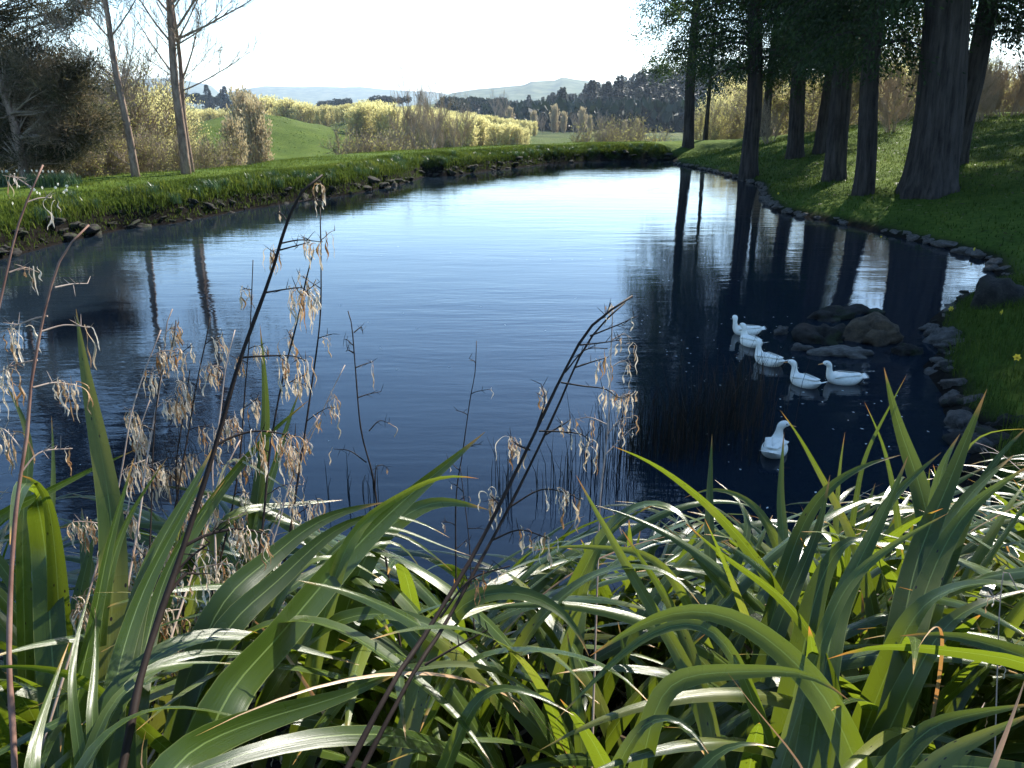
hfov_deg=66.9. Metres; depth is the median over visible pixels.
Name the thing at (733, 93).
willow tree
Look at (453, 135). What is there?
bare tree
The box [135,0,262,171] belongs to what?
bare tree
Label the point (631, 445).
rush clump
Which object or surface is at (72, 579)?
flax plant
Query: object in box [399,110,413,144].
poplar tree
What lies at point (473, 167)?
rock
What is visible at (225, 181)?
leafy clump
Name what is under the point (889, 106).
budding tree
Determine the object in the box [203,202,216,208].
rock
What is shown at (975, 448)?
rock
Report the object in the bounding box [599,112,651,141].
budding shrub
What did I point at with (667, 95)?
conifer tree
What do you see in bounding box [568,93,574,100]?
conifer tree
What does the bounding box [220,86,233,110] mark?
pine tree
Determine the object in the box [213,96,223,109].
pine tree
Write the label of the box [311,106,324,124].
poplar tree
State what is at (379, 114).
poplar tree
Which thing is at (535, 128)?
poplar tree
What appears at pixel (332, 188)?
rock
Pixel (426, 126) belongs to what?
bare tree
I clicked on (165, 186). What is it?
bank grass
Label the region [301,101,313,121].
poplar tree
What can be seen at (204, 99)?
pine tree
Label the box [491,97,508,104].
pine tree
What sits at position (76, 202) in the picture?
leafy clump
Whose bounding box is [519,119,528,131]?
poplar tree
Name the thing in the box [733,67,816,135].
budding tree
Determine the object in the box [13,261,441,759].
flax plant
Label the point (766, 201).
rock
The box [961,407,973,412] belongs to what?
rock
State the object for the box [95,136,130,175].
budding shrub
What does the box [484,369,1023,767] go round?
flax plant
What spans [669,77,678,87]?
conifer tree
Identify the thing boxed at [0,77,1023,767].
ground
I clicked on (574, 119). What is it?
bare tree
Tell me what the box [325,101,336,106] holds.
pine tree
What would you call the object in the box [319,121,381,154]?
budding shrub
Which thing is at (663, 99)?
conifer tree
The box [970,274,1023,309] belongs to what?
rock
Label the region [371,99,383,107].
poplar tree
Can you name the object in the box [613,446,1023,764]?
flax plant
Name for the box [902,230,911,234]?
rock
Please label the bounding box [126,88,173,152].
willow tree
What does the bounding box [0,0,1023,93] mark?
sky
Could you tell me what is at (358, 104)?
poplar tree
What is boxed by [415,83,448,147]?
bare tree
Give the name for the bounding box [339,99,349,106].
pine tree
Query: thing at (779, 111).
willow tree
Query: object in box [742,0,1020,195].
evergreen tree
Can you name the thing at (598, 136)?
budding shrub
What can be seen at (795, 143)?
evergreen tree
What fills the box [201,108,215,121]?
poplar tree
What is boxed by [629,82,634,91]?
conifer tree
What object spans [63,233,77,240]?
rock
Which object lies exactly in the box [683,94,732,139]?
budding tree
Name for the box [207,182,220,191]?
leafy clump
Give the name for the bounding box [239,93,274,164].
bare poplar
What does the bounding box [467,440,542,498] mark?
rush clump
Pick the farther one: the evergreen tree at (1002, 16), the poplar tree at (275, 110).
the poplar tree at (275, 110)
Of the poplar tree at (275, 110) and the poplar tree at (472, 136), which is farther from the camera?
the poplar tree at (275, 110)
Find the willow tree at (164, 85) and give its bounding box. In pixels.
[122,63,200,142]
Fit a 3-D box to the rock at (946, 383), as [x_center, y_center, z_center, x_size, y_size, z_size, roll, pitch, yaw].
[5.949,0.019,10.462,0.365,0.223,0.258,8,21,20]
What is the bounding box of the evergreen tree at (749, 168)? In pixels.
[635,0,834,180]
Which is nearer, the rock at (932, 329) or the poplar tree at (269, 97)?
the rock at (932, 329)
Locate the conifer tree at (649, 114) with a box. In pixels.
[647,98,660,131]
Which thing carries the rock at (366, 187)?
on the ground at (312, 135)
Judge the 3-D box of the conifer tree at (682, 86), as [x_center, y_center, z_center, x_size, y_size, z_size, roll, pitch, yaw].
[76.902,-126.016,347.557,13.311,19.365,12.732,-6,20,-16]
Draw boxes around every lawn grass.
[0,141,662,199]
[608,112,1023,354]
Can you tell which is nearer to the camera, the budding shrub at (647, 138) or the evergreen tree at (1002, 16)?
the evergreen tree at (1002, 16)
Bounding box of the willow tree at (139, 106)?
[84,38,191,170]
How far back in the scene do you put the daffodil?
10.25 m
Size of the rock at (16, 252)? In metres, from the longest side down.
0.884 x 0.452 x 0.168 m
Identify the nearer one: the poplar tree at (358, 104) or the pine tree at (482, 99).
the poplar tree at (358, 104)
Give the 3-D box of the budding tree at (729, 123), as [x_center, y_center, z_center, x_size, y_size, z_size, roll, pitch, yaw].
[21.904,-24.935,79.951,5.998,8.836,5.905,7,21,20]
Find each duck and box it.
[732,315,765,335]
[739,323,765,347]
[755,338,787,366]
[760,420,795,458]
[784,359,828,388]
[818,360,867,385]
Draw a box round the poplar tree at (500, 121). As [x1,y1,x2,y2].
[496,118,505,124]
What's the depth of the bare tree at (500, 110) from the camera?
312.63 m
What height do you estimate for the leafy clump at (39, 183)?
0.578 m
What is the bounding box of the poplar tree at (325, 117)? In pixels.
[317,104,331,125]
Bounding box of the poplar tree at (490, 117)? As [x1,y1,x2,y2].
[487,115,494,128]
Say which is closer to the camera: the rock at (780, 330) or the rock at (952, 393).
the rock at (952, 393)
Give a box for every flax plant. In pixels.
[0,165,155,767]
[0,173,493,767]
[0,207,753,767]
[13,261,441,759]
[34,295,1023,767]
[223,499,748,710]
[395,341,896,747]
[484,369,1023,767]
[564,306,1022,767]
[585,378,1023,745]
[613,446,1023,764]
[785,465,1023,753]
[818,465,1023,760]
[971,442,1023,509]
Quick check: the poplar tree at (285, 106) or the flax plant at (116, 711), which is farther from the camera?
the poplar tree at (285, 106)
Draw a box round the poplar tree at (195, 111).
[187,108,201,123]
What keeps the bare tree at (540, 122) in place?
on the ground at (312, 135)
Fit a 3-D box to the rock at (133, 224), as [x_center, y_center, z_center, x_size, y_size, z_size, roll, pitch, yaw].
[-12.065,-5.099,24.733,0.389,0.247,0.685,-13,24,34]
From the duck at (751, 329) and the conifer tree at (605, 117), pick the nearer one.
the duck at (751, 329)
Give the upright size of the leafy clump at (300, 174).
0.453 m
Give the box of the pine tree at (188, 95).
[185,94,196,107]
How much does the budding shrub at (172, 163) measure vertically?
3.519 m
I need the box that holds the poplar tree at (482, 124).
[474,116,490,145]
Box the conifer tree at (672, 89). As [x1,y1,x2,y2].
[667,87,677,100]
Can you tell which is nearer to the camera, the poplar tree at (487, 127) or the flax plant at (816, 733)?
the flax plant at (816, 733)
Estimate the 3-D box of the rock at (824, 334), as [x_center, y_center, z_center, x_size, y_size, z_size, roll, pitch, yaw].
[5.020,-0.722,12.725,0.820,0.638,0.520,10,22,27]
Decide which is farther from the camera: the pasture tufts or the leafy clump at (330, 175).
the pasture tufts
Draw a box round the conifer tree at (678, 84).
[677,80,681,91]
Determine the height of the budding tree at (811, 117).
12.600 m
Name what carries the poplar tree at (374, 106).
on the ground at (312, 135)
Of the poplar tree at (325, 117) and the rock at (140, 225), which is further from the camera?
the poplar tree at (325, 117)
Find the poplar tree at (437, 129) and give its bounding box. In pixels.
[429,111,455,147]
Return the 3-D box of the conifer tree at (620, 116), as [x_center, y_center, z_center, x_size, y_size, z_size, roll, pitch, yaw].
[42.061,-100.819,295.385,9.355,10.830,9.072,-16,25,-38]
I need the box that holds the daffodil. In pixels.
[1012,354,1020,369]
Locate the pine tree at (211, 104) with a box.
[207,90,214,109]
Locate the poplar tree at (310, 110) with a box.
[306,104,316,123]
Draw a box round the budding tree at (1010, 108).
[979,58,1023,112]
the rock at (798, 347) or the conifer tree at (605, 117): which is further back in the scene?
the conifer tree at (605, 117)
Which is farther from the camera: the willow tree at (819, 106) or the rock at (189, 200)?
the willow tree at (819, 106)
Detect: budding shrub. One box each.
[1,161,77,182]
[32,154,93,177]
[68,130,129,177]
[73,145,102,176]
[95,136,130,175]
[100,124,168,175]
[118,131,171,172]
[122,134,173,171]
[134,130,201,170]
[167,132,226,170]
[191,136,234,168]
[197,135,245,166]
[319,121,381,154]
[338,126,399,153]
[357,128,403,151]
[374,125,429,149]
[568,120,622,141]
[591,113,640,141]
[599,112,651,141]
[614,125,673,141]
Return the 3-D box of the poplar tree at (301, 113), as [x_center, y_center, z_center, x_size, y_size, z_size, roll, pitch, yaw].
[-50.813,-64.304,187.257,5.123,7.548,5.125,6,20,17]
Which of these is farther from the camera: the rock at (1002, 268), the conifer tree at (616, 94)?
the conifer tree at (616, 94)
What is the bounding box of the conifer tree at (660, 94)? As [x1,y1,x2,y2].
[657,90,662,100]
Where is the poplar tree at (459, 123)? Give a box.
[451,113,465,146]
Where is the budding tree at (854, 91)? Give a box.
[805,32,899,124]
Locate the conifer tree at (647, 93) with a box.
[645,87,651,98]
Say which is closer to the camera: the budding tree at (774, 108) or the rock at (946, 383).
the rock at (946, 383)
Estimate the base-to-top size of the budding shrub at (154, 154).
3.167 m
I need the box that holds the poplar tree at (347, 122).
[342,106,353,132]
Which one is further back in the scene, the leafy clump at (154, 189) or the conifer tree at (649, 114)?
the conifer tree at (649, 114)
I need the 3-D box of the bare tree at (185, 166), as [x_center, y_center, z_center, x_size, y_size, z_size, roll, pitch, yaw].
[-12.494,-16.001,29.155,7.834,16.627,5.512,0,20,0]
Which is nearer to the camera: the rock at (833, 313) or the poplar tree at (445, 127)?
the rock at (833, 313)
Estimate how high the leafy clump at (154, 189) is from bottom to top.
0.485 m
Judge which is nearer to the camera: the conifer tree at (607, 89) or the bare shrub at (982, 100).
the bare shrub at (982, 100)
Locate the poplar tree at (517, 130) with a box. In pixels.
[510,125,526,144]
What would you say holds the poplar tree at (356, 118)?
on the ground at (312, 135)
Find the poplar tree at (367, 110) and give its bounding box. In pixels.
[354,102,374,136]
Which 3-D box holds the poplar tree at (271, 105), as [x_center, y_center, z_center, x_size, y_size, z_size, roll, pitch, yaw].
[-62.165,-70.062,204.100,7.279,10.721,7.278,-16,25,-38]
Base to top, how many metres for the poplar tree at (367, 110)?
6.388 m
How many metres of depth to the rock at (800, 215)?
26.92 m
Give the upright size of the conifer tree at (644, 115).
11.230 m
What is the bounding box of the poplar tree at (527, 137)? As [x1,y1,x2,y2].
[519,128,531,144]
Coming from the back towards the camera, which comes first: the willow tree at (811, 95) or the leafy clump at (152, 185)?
the willow tree at (811, 95)
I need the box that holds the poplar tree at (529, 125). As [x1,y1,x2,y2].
[525,121,534,134]
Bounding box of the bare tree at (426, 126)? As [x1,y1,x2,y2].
[390,54,455,149]
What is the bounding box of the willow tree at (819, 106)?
[805,81,882,130]
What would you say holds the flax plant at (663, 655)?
on the ground at (312, 135)
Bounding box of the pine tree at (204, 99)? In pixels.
[198,96,210,108]
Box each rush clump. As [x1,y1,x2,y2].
[109,427,255,479]
[303,455,378,514]
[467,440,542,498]
[510,437,615,499]
[566,390,650,486]
[587,376,749,465]
[620,360,787,467]
[675,336,810,438]
[725,332,791,412]
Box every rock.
[0,248,8,252]
[1,244,10,249]
[8,248,21,256]
[11,227,28,234]
[43,216,65,225]
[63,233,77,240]
[70,221,85,227]
[79,224,100,234]
[95,231,101,235]
[127,219,140,227]
[131,222,151,227]
[186,198,197,204]
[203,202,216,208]
[216,198,224,205]
[301,193,308,201]
[329,186,336,190]
[361,185,371,190]
[367,176,379,183]
[377,182,388,187]
[448,169,456,175]
[468,164,477,169]
[762,199,772,204]
[768,200,779,205]
[771,204,780,208]
[774,325,787,334]
[781,208,791,212]
[791,323,845,345]
[791,343,813,350]
[796,213,804,217]
[806,345,873,358]
[807,305,856,322]
[839,220,848,224]
[842,312,903,346]
[850,304,884,314]
[891,343,923,355]
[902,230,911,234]
[906,234,919,240]
[918,323,939,330]
[922,237,934,243]
[922,326,961,343]
[923,325,940,335]
[924,359,954,374]
[929,240,957,247]
[929,357,944,362]
[933,343,948,349]
[938,361,952,371]
[938,378,967,388]
[939,389,959,401]
[940,394,965,406]
[941,338,964,344]
[942,431,1002,448]
[943,409,977,432]
[950,246,972,254]
[959,290,969,293]
[960,433,993,453]
[961,393,985,404]
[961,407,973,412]
[964,248,975,255]
[970,249,986,258]
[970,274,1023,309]
[975,425,1010,440]
[982,264,998,270]
[984,413,1023,426]
[985,259,1001,264]
[995,265,1010,270]
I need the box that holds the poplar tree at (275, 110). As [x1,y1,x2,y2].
[271,100,290,117]
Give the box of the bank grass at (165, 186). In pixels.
[0,142,672,255]
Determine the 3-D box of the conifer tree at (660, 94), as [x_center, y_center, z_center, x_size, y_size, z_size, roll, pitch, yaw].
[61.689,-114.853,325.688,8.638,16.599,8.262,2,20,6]
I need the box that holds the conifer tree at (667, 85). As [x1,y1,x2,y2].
[663,80,670,91]
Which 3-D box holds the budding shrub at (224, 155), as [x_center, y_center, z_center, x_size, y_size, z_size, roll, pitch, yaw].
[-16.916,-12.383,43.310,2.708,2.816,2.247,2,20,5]
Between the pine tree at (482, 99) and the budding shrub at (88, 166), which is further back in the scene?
the pine tree at (482, 99)
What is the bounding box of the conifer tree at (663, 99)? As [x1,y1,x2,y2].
[652,96,669,131]
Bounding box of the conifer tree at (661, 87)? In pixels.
[658,83,667,95]
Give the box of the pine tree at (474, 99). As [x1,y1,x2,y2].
[462,96,479,106]
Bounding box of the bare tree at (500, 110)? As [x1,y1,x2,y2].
[487,88,511,118]
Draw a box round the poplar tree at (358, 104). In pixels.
[356,99,368,109]
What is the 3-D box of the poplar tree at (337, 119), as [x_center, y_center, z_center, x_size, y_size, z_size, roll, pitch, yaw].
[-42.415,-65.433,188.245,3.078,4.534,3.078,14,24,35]
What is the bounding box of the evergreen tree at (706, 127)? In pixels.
[680,0,741,139]
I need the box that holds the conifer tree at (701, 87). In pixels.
[695,80,705,95]
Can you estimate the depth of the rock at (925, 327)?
13.19 m
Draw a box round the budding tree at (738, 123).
[704,86,746,139]
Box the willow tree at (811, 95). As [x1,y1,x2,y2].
[781,73,823,130]
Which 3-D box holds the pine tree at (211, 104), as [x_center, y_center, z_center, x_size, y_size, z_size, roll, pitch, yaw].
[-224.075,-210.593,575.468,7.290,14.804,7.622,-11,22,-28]
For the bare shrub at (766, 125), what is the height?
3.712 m
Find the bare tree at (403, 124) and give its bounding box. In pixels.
[387,89,424,147]
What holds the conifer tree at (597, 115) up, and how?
on the ground at (312, 135)
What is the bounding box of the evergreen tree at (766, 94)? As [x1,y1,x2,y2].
[721,0,820,136]
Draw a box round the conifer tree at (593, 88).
[584,80,598,102]
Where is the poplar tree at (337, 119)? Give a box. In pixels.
[332,105,340,122]
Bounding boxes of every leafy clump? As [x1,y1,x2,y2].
[0,172,15,186]
[17,171,42,185]
[20,174,44,187]
[26,205,61,220]
[29,173,47,187]
[36,173,69,187]
[42,173,78,186]
[50,173,75,184]
[50,192,64,207]
[55,173,81,186]
[66,172,82,182]
[66,188,80,198]
[70,196,83,206]
[90,197,101,207]
[121,185,142,195]
[139,186,160,196]
[144,181,159,189]
[149,184,161,196]
[163,192,181,203]
[184,184,203,196]
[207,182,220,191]
[218,178,230,184]
[234,177,252,189]
[277,177,286,186]
[294,169,305,176]
[325,171,338,179]
[351,165,366,173]
[371,167,378,173]
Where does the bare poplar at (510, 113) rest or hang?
on the ground at (312, 135)
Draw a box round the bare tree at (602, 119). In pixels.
[596,113,607,128]
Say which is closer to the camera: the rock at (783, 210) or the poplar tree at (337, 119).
the rock at (783, 210)
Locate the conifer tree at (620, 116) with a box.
[614,104,629,130]
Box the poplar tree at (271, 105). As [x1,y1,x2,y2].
[266,97,279,114]
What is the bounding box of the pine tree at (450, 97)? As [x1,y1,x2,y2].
[439,96,459,111]
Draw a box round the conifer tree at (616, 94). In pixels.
[610,75,627,100]
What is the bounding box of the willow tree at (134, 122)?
[67,56,164,172]
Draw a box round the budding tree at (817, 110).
[808,84,858,127]
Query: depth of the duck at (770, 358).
11.48 m
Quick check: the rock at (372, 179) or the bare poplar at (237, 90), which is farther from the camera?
the bare poplar at (237, 90)
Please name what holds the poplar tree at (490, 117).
on the ground at (312, 135)
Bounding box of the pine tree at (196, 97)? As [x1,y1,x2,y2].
[191,94,201,107]
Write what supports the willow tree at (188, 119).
on the ground at (312, 135)
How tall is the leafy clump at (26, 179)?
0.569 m
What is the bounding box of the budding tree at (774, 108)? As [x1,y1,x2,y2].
[718,65,818,135]
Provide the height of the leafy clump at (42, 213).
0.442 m
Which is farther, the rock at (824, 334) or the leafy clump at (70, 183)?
the leafy clump at (70, 183)
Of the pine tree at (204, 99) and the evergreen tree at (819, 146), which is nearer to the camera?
the evergreen tree at (819, 146)
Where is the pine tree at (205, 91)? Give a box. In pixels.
[201,84,215,109]
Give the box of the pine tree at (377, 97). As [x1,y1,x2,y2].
[372,95,383,103]
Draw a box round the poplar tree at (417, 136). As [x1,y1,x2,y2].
[404,109,427,148]
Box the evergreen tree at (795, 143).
[716,0,861,158]
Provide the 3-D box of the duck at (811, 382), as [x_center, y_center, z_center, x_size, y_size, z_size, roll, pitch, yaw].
[4.022,-0.107,10.662,0.271,0.362,0.658,-11,22,-28]
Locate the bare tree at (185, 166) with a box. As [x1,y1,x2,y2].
[71,0,254,173]
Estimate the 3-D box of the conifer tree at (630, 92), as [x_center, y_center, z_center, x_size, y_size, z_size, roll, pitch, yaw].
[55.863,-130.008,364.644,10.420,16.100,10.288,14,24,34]
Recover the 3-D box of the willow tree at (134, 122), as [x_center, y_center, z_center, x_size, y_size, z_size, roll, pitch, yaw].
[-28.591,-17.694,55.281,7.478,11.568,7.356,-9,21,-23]
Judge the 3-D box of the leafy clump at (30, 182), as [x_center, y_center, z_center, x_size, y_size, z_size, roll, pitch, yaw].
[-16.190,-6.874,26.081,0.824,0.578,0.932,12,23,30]
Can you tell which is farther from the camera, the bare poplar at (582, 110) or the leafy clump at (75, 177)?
the bare poplar at (582, 110)
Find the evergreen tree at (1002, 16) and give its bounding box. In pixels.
[971,0,1023,48]
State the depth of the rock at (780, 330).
13.04 m
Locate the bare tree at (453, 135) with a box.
[443,90,475,147]
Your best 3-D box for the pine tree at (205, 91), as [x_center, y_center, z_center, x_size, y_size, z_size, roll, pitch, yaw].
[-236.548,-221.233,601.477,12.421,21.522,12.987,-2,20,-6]
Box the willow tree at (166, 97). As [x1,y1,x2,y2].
[131,80,211,163]
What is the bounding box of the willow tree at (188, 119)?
[149,90,209,155]
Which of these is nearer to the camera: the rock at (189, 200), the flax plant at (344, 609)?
the flax plant at (344, 609)
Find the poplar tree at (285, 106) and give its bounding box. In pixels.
[276,96,296,118]
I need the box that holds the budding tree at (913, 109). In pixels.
[892,36,1005,117]
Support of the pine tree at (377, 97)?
on the ground at (312, 135)
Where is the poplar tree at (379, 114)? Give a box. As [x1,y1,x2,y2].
[370,106,387,142]
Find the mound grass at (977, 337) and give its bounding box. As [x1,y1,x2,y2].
[938,273,1023,483]
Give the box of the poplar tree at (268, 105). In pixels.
[256,95,274,115]
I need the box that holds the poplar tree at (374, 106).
[368,102,382,136]
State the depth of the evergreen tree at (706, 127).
61.83 m
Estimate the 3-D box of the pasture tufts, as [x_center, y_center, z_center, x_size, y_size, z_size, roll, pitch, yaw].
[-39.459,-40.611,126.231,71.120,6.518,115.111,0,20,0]
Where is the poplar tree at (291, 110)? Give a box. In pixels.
[284,100,299,118]
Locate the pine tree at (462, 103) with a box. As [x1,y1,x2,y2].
[449,98,476,113]
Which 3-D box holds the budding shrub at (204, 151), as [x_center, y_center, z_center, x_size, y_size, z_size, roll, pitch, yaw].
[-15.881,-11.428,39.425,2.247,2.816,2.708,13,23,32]
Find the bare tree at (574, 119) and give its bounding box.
[568,108,581,131]
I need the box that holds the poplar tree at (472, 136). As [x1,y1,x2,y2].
[455,112,480,146]
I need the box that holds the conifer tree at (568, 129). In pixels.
[566,123,574,131]
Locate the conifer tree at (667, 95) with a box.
[664,92,670,102]
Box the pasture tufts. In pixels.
[194,114,375,155]
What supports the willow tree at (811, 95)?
on the ground at (312, 135)
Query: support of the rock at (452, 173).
on the ground at (312, 135)
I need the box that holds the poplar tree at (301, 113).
[290,102,311,122]
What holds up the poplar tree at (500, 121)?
on the ground at (312, 135)
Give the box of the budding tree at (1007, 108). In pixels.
[978,53,1023,112]
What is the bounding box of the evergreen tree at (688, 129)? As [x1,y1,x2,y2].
[625,0,764,147]
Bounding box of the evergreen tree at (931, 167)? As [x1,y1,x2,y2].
[754,0,1022,199]
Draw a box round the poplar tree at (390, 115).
[376,104,406,140]
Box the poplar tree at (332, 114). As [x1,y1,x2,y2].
[328,104,335,123]
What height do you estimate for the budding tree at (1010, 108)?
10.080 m
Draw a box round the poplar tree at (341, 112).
[336,104,347,121]
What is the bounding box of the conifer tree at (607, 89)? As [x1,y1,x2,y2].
[600,80,612,102]
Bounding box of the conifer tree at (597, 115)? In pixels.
[594,112,599,131]
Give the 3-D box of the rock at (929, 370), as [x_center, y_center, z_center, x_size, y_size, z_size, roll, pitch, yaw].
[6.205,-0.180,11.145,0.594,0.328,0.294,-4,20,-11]
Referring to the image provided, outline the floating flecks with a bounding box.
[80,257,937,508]
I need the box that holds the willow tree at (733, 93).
[699,76,746,138]
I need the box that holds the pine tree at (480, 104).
[473,101,483,114]
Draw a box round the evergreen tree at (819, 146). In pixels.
[763,1,921,154]
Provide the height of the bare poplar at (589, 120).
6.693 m
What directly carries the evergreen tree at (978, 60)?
on the ground at (312, 135)
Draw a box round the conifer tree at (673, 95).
[663,93,677,131]
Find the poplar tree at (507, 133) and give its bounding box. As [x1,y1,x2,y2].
[500,122,516,144]
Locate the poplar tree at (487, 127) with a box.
[484,118,491,144]
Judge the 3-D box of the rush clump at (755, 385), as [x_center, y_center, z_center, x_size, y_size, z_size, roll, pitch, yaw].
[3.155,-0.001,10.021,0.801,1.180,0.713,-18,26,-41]
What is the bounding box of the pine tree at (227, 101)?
[223,98,232,105]
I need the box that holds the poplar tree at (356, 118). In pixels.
[347,106,368,136]
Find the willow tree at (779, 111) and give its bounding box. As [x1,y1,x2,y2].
[770,84,789,134]
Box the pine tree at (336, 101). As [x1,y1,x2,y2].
[332,98,341,105]
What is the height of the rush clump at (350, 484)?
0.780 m
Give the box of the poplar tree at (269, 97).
[259,94,279,111]
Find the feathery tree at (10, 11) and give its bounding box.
[0,0,123,42]
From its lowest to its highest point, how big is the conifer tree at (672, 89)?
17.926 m
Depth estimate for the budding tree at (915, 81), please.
59.13 m
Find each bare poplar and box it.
[216,114,248,165]
[223,84,251,160]
[229,89,268,163]
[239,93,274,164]
[505,106,515,118]
[530,110,538,127]
[549,103,560,132]
[559,111,567,132]
[577,107,587,132]
[586,114,593,132]
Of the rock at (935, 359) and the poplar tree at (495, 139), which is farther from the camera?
the poplar tree at (495, 139)
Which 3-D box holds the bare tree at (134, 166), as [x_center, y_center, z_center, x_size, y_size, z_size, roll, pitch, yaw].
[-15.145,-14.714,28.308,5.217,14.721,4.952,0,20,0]
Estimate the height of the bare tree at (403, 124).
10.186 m
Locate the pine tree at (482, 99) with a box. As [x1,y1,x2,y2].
[477,97,491,102]
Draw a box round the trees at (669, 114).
[440,74,819,132]
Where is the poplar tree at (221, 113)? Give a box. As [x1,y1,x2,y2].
[215,108,230,117]
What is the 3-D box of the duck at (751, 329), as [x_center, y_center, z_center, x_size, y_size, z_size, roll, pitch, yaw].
[3.995,-0.968,13.075,0.568,0.366,0.309,3,20,9]
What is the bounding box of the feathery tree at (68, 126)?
[0,4,141,181]
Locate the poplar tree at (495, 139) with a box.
[483,122,504,145]
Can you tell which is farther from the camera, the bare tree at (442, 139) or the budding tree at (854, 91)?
the bare tree at (442, 139)
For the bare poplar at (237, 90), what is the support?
on the ground at (312, 135)
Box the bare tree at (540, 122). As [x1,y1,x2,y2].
[537,111,546,131]
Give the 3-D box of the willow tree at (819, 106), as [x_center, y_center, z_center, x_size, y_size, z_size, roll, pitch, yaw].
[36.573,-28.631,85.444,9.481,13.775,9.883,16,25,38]
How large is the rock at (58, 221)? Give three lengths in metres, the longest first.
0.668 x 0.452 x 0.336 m
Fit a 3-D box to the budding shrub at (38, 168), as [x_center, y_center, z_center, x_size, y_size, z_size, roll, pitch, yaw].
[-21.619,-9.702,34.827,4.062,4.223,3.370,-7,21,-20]
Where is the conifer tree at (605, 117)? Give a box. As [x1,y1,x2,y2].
[597,112,613,130]
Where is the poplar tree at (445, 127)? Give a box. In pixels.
[436,114,455,147]
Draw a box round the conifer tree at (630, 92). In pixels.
[627,90,633,98]
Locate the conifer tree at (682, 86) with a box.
[679,80,684,92]
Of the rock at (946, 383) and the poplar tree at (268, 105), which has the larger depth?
the poplar tree at (268, 105)
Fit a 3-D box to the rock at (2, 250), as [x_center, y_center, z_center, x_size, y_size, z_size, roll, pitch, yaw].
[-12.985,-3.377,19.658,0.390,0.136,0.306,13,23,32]
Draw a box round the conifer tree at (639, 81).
[632,70,648,96]
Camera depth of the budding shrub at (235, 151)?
45.47 m
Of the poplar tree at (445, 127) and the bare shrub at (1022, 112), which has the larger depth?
the poplar tree at (445, 127)
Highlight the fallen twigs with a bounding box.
[721,117,1023,246]
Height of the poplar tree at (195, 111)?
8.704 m
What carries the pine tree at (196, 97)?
on the ground at (312, 135)
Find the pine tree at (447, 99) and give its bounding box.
[433,97,454,109]
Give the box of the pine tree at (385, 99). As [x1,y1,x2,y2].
[378,95,390,102]
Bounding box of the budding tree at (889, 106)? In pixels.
[851,68,914,124]
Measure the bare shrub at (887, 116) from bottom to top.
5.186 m
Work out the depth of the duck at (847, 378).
10.68 m
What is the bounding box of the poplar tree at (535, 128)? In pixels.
[531,121,537,135]
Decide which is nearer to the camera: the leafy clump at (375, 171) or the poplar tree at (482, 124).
the leafy clump at (375, 171)
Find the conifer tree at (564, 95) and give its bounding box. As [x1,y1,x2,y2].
[558,87,568,100]
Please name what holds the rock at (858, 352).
in the pond water
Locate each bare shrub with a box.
[760,97,788,143]
[878,64,917,132]
[975,43,1005,121]
[980,52,1012,115]
[984,50,1023,116]
[1008,66,1023,110]
[1009,46,1023,115]
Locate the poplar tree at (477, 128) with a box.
[464,115,486,145]
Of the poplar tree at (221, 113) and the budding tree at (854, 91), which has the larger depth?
the poplar tree at (221, 113)
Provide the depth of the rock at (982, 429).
8.80 m
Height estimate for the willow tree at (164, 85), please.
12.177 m
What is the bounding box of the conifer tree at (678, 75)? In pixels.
[675,73,683,83]
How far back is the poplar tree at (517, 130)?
132.31 m
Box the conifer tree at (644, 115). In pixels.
[639,104,651,131]
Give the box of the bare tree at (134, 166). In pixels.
[29,0,149,176]
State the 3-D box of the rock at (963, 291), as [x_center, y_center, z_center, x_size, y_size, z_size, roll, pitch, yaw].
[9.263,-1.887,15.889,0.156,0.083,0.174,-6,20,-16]
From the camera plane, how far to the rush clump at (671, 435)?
8.45 m
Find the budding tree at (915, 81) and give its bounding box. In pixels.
[857,7,975,118]
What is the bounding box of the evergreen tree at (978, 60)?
[839,0,1023,164]
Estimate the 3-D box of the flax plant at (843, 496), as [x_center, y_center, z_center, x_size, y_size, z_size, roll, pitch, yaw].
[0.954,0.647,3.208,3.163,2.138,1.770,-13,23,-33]
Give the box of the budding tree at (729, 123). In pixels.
[700,100,743,139]
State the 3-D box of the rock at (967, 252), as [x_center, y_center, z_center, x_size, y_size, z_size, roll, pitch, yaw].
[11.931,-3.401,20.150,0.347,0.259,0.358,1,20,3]
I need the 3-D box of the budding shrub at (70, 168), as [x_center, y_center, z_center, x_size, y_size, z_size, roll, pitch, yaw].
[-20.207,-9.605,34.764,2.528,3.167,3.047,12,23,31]
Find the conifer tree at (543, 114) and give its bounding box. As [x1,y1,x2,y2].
[537,112,548,130]
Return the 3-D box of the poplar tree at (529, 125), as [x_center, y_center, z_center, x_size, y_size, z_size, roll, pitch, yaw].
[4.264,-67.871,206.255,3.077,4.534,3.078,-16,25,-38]
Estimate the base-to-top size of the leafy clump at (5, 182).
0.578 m
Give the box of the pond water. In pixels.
[0,160,996,606]
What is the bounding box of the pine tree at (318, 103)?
[316,101,325,108]
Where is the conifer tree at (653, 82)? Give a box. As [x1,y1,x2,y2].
[648,65,665,91]
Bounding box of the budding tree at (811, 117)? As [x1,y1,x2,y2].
[763,69,858,133]
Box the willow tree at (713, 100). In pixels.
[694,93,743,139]
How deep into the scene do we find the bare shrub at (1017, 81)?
52.52 m
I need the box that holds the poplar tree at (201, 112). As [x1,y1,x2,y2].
[195,108,205,120]
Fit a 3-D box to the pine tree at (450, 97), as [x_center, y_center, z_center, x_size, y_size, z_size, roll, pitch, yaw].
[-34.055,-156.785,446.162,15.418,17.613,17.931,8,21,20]
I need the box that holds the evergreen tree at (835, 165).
[742,0,991,181]

